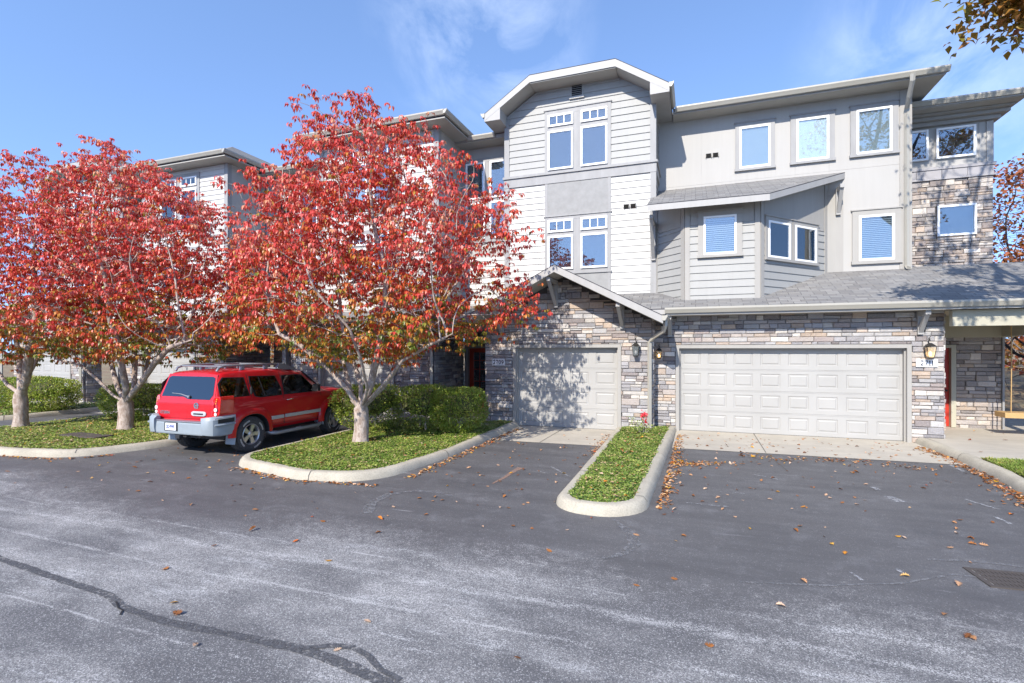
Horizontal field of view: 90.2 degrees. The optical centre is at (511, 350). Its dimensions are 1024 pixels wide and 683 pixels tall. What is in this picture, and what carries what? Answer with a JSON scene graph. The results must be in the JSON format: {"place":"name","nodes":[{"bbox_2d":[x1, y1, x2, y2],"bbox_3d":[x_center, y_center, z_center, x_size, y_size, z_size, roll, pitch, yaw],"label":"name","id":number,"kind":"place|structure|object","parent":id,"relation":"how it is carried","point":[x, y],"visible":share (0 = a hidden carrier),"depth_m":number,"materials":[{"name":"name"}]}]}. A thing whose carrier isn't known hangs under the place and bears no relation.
{"place":"outdoors","nodes":[
{"label":"outdoors","id":0,"kind":"place"},
{"bbox_2d":[0,402,113,415],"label":"ground cover","id":1,"kind":"object","parent":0,"point":[4,412],"visible":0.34,"depth_m":16.87,"materials":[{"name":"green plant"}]},
{"bbox_2d":[0,375,83,411],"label":"clipped shrub","id":2,"kind":"object","parent":1,"relation":"on","point":[45,389],"visible":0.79,"depth_m":16.39,"materials":[{"name":"green plant"}]},
{"bbox_2d":[0,395,1023,682],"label":"road","id":3,"kind":"structure","parent":0,"point":[472,585],"depth_m":4.77,"materials":[{"name":"grey asphalt"}]},
{"bbox_2d":[0,406,115,420],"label":"kerb","id":4,"kind":"structure","parent":3,"relation":"on","point":[53,413],"depth_m":16.32,"materials":[{"name":"concrete"}]},
{"bbox_2d":[0,555,124,606],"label":"crack filler","id":5,"kind":"object","parent":3,"relation":"on","point":[45,574],"visible":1,"depth_m":4.62,"materials":[{"name":"black asphalt"}]},
{"bbox_2d":[0,159,141,402],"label":"townhouse","id":6,"kind":"structure","parent":3,"relation":"on","point":[91,386],"depth_m":21.07,"materials":[{"name":"grey paint"}]},
{"bbox_2d":[32,349,68,399],"bbox_3d":[-18.941,1.009,21.068,2.764,2.166,0.068,0,0,20],"label":"garage door","id":7,"kind":"structure","parent":6,"relation":"in","point":[48,368],"depth_m":21.07,"materials":[{"name":"paint"}]},
{"bbox_2d":[0,418,166,448],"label":"soil bed","id":8,"kind":"object","parent":3,"relation":"on","point":[79,438],"visible":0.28,"depth_m":11.54,"materials":[{"name":"brown soil"}]},
{"bbox_2d":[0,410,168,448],"bbox_3d":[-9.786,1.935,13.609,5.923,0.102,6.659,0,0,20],"label":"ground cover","id":9,"kind":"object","parent":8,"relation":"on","point":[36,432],"visible":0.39,"depth_m":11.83,"materials":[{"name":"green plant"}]},
{"bbox_2d":[5,417,660,495],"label":"fallen leaves","id":10,"kind":"object","parent":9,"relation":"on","point":[416,453],"visible":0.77,"depth_m":9.81,"materials":[{"name":"orange plant"}]},
{"bbox_2d":[59,432,113,438],"bbox_3d":[-9.716,1.948,11.632,1.240,0.045,0.400,0,0,20],"label":"utility cover","id":11,"kind":"object","parent":8,"relation":"on","point":[86,435],"visible":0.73,"depth_m":11.54,"materials":[{"name":"metal"}]},
{"bbox_2d":[0,147,175,426],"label":"red tree","id":12,"kind":"object","parent":8,"relation":"on","point":[26,364],"visible":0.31,"depth_m":12.87,"materials":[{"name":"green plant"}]},
{"bbox_2d":[93,382,161,419],"bbox_3d":[-10.554,1.475,14.536,2.879,1.145,1.380,0,0,20],"label":"clipped shrub","id":13,"kind":"object","parent":8,"relation":"on","point":[144,398],"visible":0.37,"depth_m":14.14,"materials":[{"name":"green plant"}]},
{"bbox_2d":[0,134,296,429],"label":"red tree","id":14,"kind":"object","parent":8,"relation":"on","point":[116,346],"visible":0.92,"depth_m":11.93,"materials":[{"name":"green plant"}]},
{"bbox_2d":[0,417,178,457],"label":"kerb","id":15,"kind":"structure","parent":3,"relation":"on","point":[29,452],"depth_m":10.11,"materials":[{"name":"concrete"}]},
{"bbox_2d":[115,601,123,614],"bbox_3d":[-3.159,2.072,4.111,0.039,0.001,0.294,0,0,-43],"label":"crack","id":16,"kind":"object","parent":3,"relation":"on","point":[118,607],"visible":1,"depth_m":4.09,"materials":[{"name":"black asphalt"}]},
{"bbox_2d":[89,408,154,413],"bbox_3d":[-13.647,2.074,18.332,4.300,0.001,2.850,0,0,20],"label":"driveway apron","id":17,"kind":"object","parent":3,"relation":"on","point":[106,413],"visible":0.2,"depth_m":17.13,"materials":[{"name":"concrete"}]},
{"bbox_2d":[115,147,273,388],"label":"townhouse","id":18,"kind":"structure","parent":3,"relation":"on","point":[198,172],"depth_m":18.95,"materials":[{"name":"paint"}]},
{"bbox_2d":[160,179,176,189],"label":"window","id":19,"kind":"structure","parent":18,"relation":"in","point":[175,180],"depth_m":19.36,"materials":[{"name":"white plastic"}]},
{"bbox_2d":[160,191,176,227],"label":"window","id":20,"kind":"structure","parent":18,"relation":"in","point":[169,213],"depth_m":19.42,"materials":[{"name":"blue glass"}]},
{"bbox_2d":[147,350,192,388],"bbox_3d":[-13.055,1.019,19.607,2.750,2.146,0.068,0,0,20],"label":"garage door","id":21,"kind":"structure","parent":18,"relation":"in","point":[159,374],"depth_m":19.65,"materials":[{"name":"paint"}]},
{"bbox_2d":[180,176,196,186],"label":"window","id":22,"kind":"structure","parent":18,"relation":"in","point":[192,180],"depth_m":19.04,"materials":[{"name":"white plastic"}]},
{"bbox_2d":[180,188,196,220],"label":"window","id":23,"kind":"structure","parent":18,"relation":"in","point":[193,189],"depth_m":19.06,"materials":[{"name":"white plastic"}]},
{"bbox_2d":[148,362,347,451],"bbox_3d":[-5.752,1.182,11.833,2.112,1.805,4.231,0,0,20],"label":"suv","id":24,"kind":"object","parent":3,"relation":"on","point":[243,407],"visible":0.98,"depth_m":10.39,"materials":[{"name":"red paint"}]},
{"bbox_2d":[120,604,400,682],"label":"crack filler","id":25,"kind":"object","parent":3,"relation":"on","point":[363,674],"visible":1,"depth_m":3.60,"materials":[{"name":"black asphalt"}]},
{"bbox_2d":[299,643,401,681],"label":"crack filler","id":26,"kind":"object","parent":3,"relation":"on","point":[370,661],"visible":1,"depth_m":3.49,"materials":[{"name":"black asphalt"}]},
{"bbox_2d":[228,108,473,416],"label":"townhouse","id":27,"kind":"structure","parent":3,"relation":"on","point":[447,369],"depth_m":16.34,"materials":[{"name":"paint"}]},
{"bbox_2d":[275,194,296,233],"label":"window","id":28,"kind":"structure","parent":27,"relation":"in","point":[282,208],"depth_m":19.70,"materials":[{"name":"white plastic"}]},
{"bbox_2d":[275,255,296,289],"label":"window","id":29,"kind":"structure","parent":27,"relation":"in","point":[286,276],"depth_m":19.70,"materials":[{"name":"white plastic"}]},
{"bbox_2d":[297,192,319,239],"bbox_3d":[-7.691,-5.090,19.302,1.090,1.900,0.085,0,0,20],"label":"window","id":30,"kind":"structure","parent":27,"relation":"in","point":[309,192],"depth_m":19.29,"materials":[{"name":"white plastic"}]},
{"bbox_2d":[297,249,319,288],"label":"window","id":31,"kind":"structure","parent":27,"relation":"in","point":[316,256],"depth_m":19.19,"materials":[{"name":"white plastic"}]},
{"bbox_2d":[346,249,365,281],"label":"window","id":32,"kind":"structure","parent":27,"relation":"in","point":[356,249],"depth_m":16.55,"materials":[{"name":"white plastic"}]},
{"bbox_2d":[346,163,367,200],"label":"window","id":33,"kind":"structure","parent":27,"relation":"in","point":[363,179],"depth_m":16.50,"materials":[{"name":"glass"}]},
{"bbox_2d":[347,234,367,246],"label":"window","id":34,"kind":"structure","parent":27,"relation":"in","point":[365,239],"depth_m":16.49,"materials":[{"name":"white plastic"}]},
{"bbox_2d":[325,350,390,414],"bbox_3d":[-5.011,1.019,16.711,2.750,2.146,0.068,0,0,20],"label":"garage door","id":35,"kind":"structure","parent":27,"relation":"in","point":[383,371],"depth_m":16.72,"materials":[{"name":"paint"}]},
{"bbox_2d":[373,144,395,156],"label":"window","id":36,"kind":"structure","parent":27,"relation":"in","point":[387,148],"depth_m":16.16,"materials":[{"name":"white plastic"}]},
{"bbox_2d":[373,159,395,203],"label":"window","id":37,"kind":"structure","parent":27,"relation":"in","point":[383,174],"depth_m":16.23,"materials":[{"name":"blue glass"}]},
{"bbox_2d":[373,247,395,277],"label":"window","id":38,"kind":"structure","parent":27,"relation":"in","point":[381,247],"depth_m":16.23,"materials":[{"name":"white plastic"}]},
{"bbox_2d":[317,415,400,428],"bbox_3d":[-5.179,2.074,15.283,4.300,0.001,2.850,0,0,20],"label":"driveway apron","id":39,"kind":"object","parent":3,"relation":"on","point":[345,427],"depth_m":14.85,"materials":[{"name":"concrete"}]},
{"bbox_2d":[239,417,518,481],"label":"kerb","id":40,"kind":"structure","parent":3,"relation":"on","point":[250,463],"depth_m":8.70,"materials":[{"name":"concrete"}]},
{"bbox_2d":[250,417,511,470],"bbox_3d":[-2.573,1.936,11.497,3.405,0.095,6.533,0,0,20],"label":"ground cover","id":41,"kind":"object","parent":3,"relation":"on","point":[436,435],"visible":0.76,"depth_m":10.15,"materials":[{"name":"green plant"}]},
{"bbox_2d":[327,383,405,430],"bbox_3d":[-3.595,1.413,12.740,1.720,1.216,1.592,0,0,20],"label":"clipped shrub","id":42,"kind":"object","parent":41,"relation":"on","point":[381,403],"visible":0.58,"depth_m":12.40,"materials":[{"name":"green plant"}]},
{"bbox_2d":[196,84,552,443],"bbox_3d":[-3.317,-1.733,11.262,8.108,7.610,6.308,0,0,20],"label":"red tree","id":43,"kind":"object","parent":41,"relation":"on","point":[402,343],"visible":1,"depth_m":10.30,"materials":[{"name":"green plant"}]},
{"bbox_2d":[393,383,449,430],"bbox_3d":[-2.199,1.421,12.639,1.317,1.231,1.338,0,0,20],"label":"clipped shrub","id":44,"kind":"object","parent":41,"relation":"on","point":[415,401],"visible":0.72,"depth_m":12.27,"materials":[{"name":"green plant"}]},
{"bbox_2d":[428,386,489,433],"bbox_3d":[-1.255,1.447,12.300,1.334,1.180,1.346,0,0,20],"label":"clipped shrub","id":45,"kind":"object","parent":41,"relation":"on","point":[454,405],"visible":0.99,"depth_m":11.95,"materials":[{"name":"green plant"}]},
{"bbox_2d":[363,490,453,512],"bbox_3d":[-1.571,2.076,7.128,1.357,0.001,0.723,0,0,-40],"label":"asphalt scrape","id":46,"kind":"object","parent":3,"relation":"on","point":[370,508],"visible":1,"depth_m":7.14,"materials":[{"name":"grey asphalt"}]},
{"bbox_2d":[394,410,505,427],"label":"walkway","id":47,"kind":"structure","parent":3,"relation":"on","point":[462,417],"depth_m":14.62,"materials":[{"name":"concrete"}]},
{"bbox_2d":[493,467,521,483],"bbox_3d":[-0.075,2.076,8.490,0.120,0.001,1.180,0,0,23],"label":"rust stain","id":48,"kind":"object","parent":3,"relation":"on","point":[513,471],"visible":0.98,"depth_m":8.59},
{"bbox_2d":[2,427,1023,650],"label":"fallen leaves","id":49,"kind":"object","parent":3,"relation":"on","point":[673,462],"visible":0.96,"depth_m":8.64,"materials":[{"name":"brown plant"}]},
{"bbox_2d":[489,425,614,445],"bbox_3d":[1.095,2.074,12.546,2.760,0.001,2.450,0,0,20],"label":"driveway apron","id":50,"kind":"object","parent":3,"relation":"on","point":[575,436],"visible":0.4,"depth_m":12.41,"materials":[{"name":"concrete"}]},
{"bbox_2d":[430,58,675,429],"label":"townhouse","id":51,"kind":"structure","parent":3,"relation":"on","point":[571,153],"depth_m":14.43,"materials":[{"name":"grey paint"}]},
{"bbox_2d":[466,162,484,199],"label":"window","id":52,"kind":"structure","parent":51,"relation":"in","point":[479,179],"depth_m":16.97,"materials":[{"name":"glass"}]},
{"bbox_2d":[466,203,484,239],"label":"window","id":53,"kind":"structure","parent":51,"relation":"in","point":[469,208],"depth_m":17.00,"materials":[{"name":"white plastic"}]},
{"bbox_2d":[470,348,485,407],"bbox_3d":[-0.957,0.945,17.536,1.020,2.070,0.250,0,0,20],"label":"front door","id":54,"kind":"structure","parent":51,"relation":"in","point":[477,356],"depth_m":17.61,"materials":[{"name":"brown wood"}]},
{"bbox_2d":[490,159,503,197],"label":"window","id":55,"kind":"structure","parent":51,"relation":"in","point":[496,166],"depth_m":16.72,"materials":[{"name":"glass"}]},
{"bbox_2d":[490,200,503,237],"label":"window","id":56,"kind":"structure","parent":51,"relation":"in","point":[492,203],"depth_m":16.74,"materials":[{"name":"glass"}]},
{"bbox_2d":[548,111,572,127],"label":"window","id":57,"kind":"structure","parent":51,"relation":"in","point":[561,119],"depth_m":15.06,"materials":[{"name":"white plastic"}]},
{"bbox_2d":[548,128,572,170],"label":"window","id":58,"kind":"structure","parent":51,"relation":"in","point":[560,142],"depth_m":15.07,"materials":[{"name":"glass"}]},
{"bbox_2d":[548,218,572,232],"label":"window","id":59,"kind":"structure","parent":51,"relation":"in","point":[561,225],"depth_m":15.06,"materials":[{"name":"white plastic"}]},
{"bbox_2d":[548,235,572,268],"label":"window","id":60,"kind":"structure","parent":51,"relation":"in","point":[560,248],"depth_m":15.07,"materials":[{"name":"white plastic"}]},
{"bbox_2d":[519,349,616,429],"bbox_3d":[1.476,1.009,13.717,2.764,2.166,0.068,0,0,20],"label":"garage door","id":61,"kind":"structure","parent":51,"relation":"in","point":[568,388],"depth_m":13.68,"materials":[{"name":"paint"}]},
{"bbox_2d":[580,106,606,122],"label":"window","id":62,"kind":"structure","parent":51,"relation":"in","point":[599,113],"depth_m":14.73,"materials":[{"name":"white plastic"}]},
{"bbox_2d":[580,123,606,166],"bbox_3d":[2.364,-5.922,14.723,0.774,1.163,0.061,0,0,20],"label":"window","id":63,"kind":"structure","parent":51,"relation":"in","point":[593,138],"depth_m":14.74,"materials":[{"name":"blue glass"}]},
{"bbox_2d":[580,215,606,229],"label":"window","id":64,"kind":"structure","parent":51,"relation":"in","point":[595,222],"depth_m":14.73,"materials":[{"name":"white plastic"}]},
{"bbox_2d":[580,232,606,267],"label":"window","id":65,"kind":"structure","parent":51,"relation":"in","point":[593,246],"depth_m":14.74,"materials":[{"name":"white plastic"}]},
{"bbox_2d":[164,493,976,657],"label":"fallen leaves","id":66,"kind":"object","parent":3,"relation":"on","point":[178,611],"visible":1,"depth_m":4.03,"materials":[{"name":"brown plant"}]},
{"bbox_2d":[556,426,676,516],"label":"kerb","id":67,"kind":"structure","parent":3,"relation":"on","point":[567,501],"depth_m":6.86,"materials":[{"name":"concrete"}]},
{"bbox_2d":[569,425,668,502],"bbox_3d":[2.316,1.937,9.967,1.180,0.093,7.321,0,0,20],"label":"ground cover","id":68,"kind":"object","parent":3,"relation":"on","point":[641,461],"visible":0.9,"depth_m":8.43,"materials":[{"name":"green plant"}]},
{"bbox_2d":[628,409,655,432],"bbox_3d":[3.018,1.708,11.956,0.589,0.628,0.533,0,0,-6],"label":"rose bush","id":69,"kind":"object","parent":68,"relation":"on","point":[642,416],"visible":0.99,"depth_m":11.96,"materials":[{"name":"green plant"}]},
{"bbox_2d":[602,519,640,558],"bbox_3d":[1.241,2.076,5.622,0.372,0.001,1.243,0,0,16],"label":"asphalt scrape","id":70,"kind":"object","parent":3,"relation":"on","point":[628,539],"visible":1,"depth_m":5.48,"materials":[{"name":"grey asphalt"}]},
{"bbox_2d":[672,430,966,464],"bbox_3d":[6.253,2.074,11.215,5.110,0.001,2.640,0,0,20],"label":"driveway apron","id":71,"kind":"object","parent":3,"relation":"on","point":[902,450],"visible":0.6,"depth_m":10.99,"materials":[{"name":"concrete"}]},
{"bbox_2d":[741,574,976,585],"bbox_3d":[3.200,2.076,4.592,2.313,0.001,0.167,0,0,-4],"label":"tyre scuff","id":72,"kind":"object","parent":3,"relation":"on","point":[862,584],"visible":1,"depth_m":4.54,"materials":[{"name":"rubber"}]},
{"bbox_2d":[885,496,904,501],"bbox_3d":[5.344,2.075,7.122,0.140,0.001,0.292,0,0,6],"label":"paint scuff","id":73,"kind":"object","parent":3,"relation":"on","point":[898,500],"visible":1,"depth_m":7.09,"materials":[{"name":"white paint"}]},
{"bbox_2d":[915,438,1023,494],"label":"kerb","id":74,"kind":"structure","parent":3,"relation":"on","point":[1013,480],"depth_m":8.91,"materials":[{"name":"concrete"}]},
{"bbox_2d":[926,558,1021,566],"bbox_3d":[4.537,2.076,4.990,0.844,0.001,0.110,0,0,14],"label":"asphalt scrape","id":75,"kind":"object","parent":3,"relation":"on","point":[977,561],"visible":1,"depth_m":5.01,"materials":[{"name":"grey asphalt"}]},
{"bbox_2d":[962,567,1023,590],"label":"storm drain","id":76,"kind":"object","parent":3,"relation":"on","point":[1002,579],"visible":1,"depth_m":4.65,"materials":[{"name":"metal"}]},
{"bbox_2d":[0,0,1023,352],"label":"sky","id":77,"kind":"structure","parent":0,"point":[161,79],"materials":[{"name":"blue"}]},
{"bbox_2d":[3,339,1023,411],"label":"ground","id":78,"kind":"structure","parent":0,"point":[1017,391],"depth_m":28.98,"materials":[{"name":"green plant"}]},
{"bbox_2d":[270,336,1023,375],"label":"distant wood","id":79,"kind":"object","parent":78,"relation":"on","point":[1006,363],"visible":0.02,"depth_m":33.10,"materials":[{"name":"brown plant"}]},
{"bbox_2d":[619,64,1023,442],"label":"townhouse","id":80,"kind":"structure","parent":78,"relation":"on","point":[822,256],"depth_m":13.07,"materials":[{"name":"paint"}]},
{"bbox_2d":[734,117,775,171],"bbox_3d":[6.895,-5.825,14.476,1.082,1.401,0.085,0,0,20],"label":"window","id":81,"kind":"structure","parent":80,"relation":"in","point":[754,139],"depth_m":14.48,"materials":[{"name":"blue glass"}]},
{"bbox_2d":[681,349,901,440],"bbox_3d":[6.671,1.019,12.506,4.880,2.146,0.068,0,0,20],"label":"garage door","id":82,"kind":"structure","parent":80,"relation":"in","point":[835,393],"depth_m":12.41,"materials":[{"name":"paint"}]},
{"bbox_2d":[789,108,835,165],"bbox_3d":[8.242,-5.838,13.991,1.124,1.389,0.085,0,0,20],"label":"window","id":83,"kind":"structure","parent":80,"relation":"in","point":[812,134],"depth_m":13.99,"materials":[{"name":"glass"}]},
{"bbox_2d":[849,98,899,158],"bbox_3d":[9.589,-5.858,13.506,1.141,1.401,0.085,0,0,20],"label":"window","id":84,"kind":"structure","parent":80,"relation":"in","point":[874,126],"depth_m":13.51,"materials":[{"name":"blue glass"}]},
{"bbox_2d":[851,206,902,264],"bbox_3d":[9.639,-3.020,13.488,1.157,1.462,0.085,0,0,20],"label":"window","id":85,"kind":"structure","parent":80,"relation":"in","point":[876,232],"depth_m":13.48,"materials":[{"name":"white plastic"}]},
{"bbox_2d":[912,129,928,161],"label":"window","id":86,"kind":"structure","parent":80,"relation":"in","point":[920,139],"depth_m":14.41,"materials":[{"name":"blue glass"}]},
{"bbox_2d":[944,348,948,425],"bbox_3d":[10.766,0.945,13.193,0.880,2.010,0.120,0,0,20],"label":"front door","id":87,"kind":"structure","parent":80,"relation":"in","point":[946,366],"depth_m":13.06,"materials":[{"name":"red paint"}]},
{"bbox_2d":[936,124,975,158],"bbox_3d":[12.291,-5.771,14.125,0.892,0.855,0.061,0,0,20],"label":"window","id":88,"kind":"structure","parent":80,"relation":"in","point":[956,141],"depth_m":14.14,"materials":[{"name":"glass"}]},
{"bbox_2d":[937,203,976,236],"bbox_3d":[12.303,-3.606,14.112,0.882,0.862,0.061,0,0,20],"label":"window","id":89,"kind":"structure","parent":80,"relation":"in","point":[956,219],"depth_m":14.12,"materials":[{"name":"blue glass"}]},
{"bbox_2d":[994,326,1023,418],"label":"porch swing","id":90,"kind":"object","parent":80,"relation":"hanging from","point":[1012,414],"visible":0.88,"depth_m":11.61,"materials":[{"name":"brown wood"}]},
{"bbox_2d":[920,418,1023,459],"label":"walkway","id":91,"kind":"structure","parent":78,"relation":"on","point":[983,443],"depth_m":11.06,"materials":[{"name":"concrete"}]},
{"bbox_2d":[993,153,1023,340],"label":"woodland tree","id":92,"kind":"object","parent":78,"relation":"on","point":[1020,184],"visible":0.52,"depth_m":20.78,"materials":[{"name":"red plant"}]},
{"bbox_2d":[993,253,1023,358],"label":"woodland tree","id":93,"kind":"object","parent":78,"relation":"on","point":[1012,337],"visible":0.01,"depth_m":24.11,"materials":[{"name":"red plant"}]},
{"bbox_2d":[1005,336,1023,395],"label":"bare tree","id":94,"kind":"object","parent":78,"relation":"on","point":[1013,351],"visible":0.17,"depth_m":14.84,"materials":[{"name":"brown plant"}]},
{"bbox_2d":[1005,240,1023,370],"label":"young tree","id":95,"kind":"object","parent":78,"relation":"on","point":[1014,344],"visible":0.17,"depth_m":19.22,"materials":[{"name":"red plant"}]},
{"bbox_2d":[981,456,1023,475],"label":"grass","id":96,"kind":"structure","parent":0,"point":[1013,465],"depth_m":8.67,"materials":[{"name":"green plant"}]},
{"label":"soil bed","id":97,"kind":"structure","parent":0,"visible":0},
{"bbox_2d":[932,0,1023,60],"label":"oak tree","id":98,"kind":"object","parent":97,"relation":"on","point":[1004,11],"visible":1,"depth_m":7.26,"materials":[{"name":"brown plant"}]}
]}

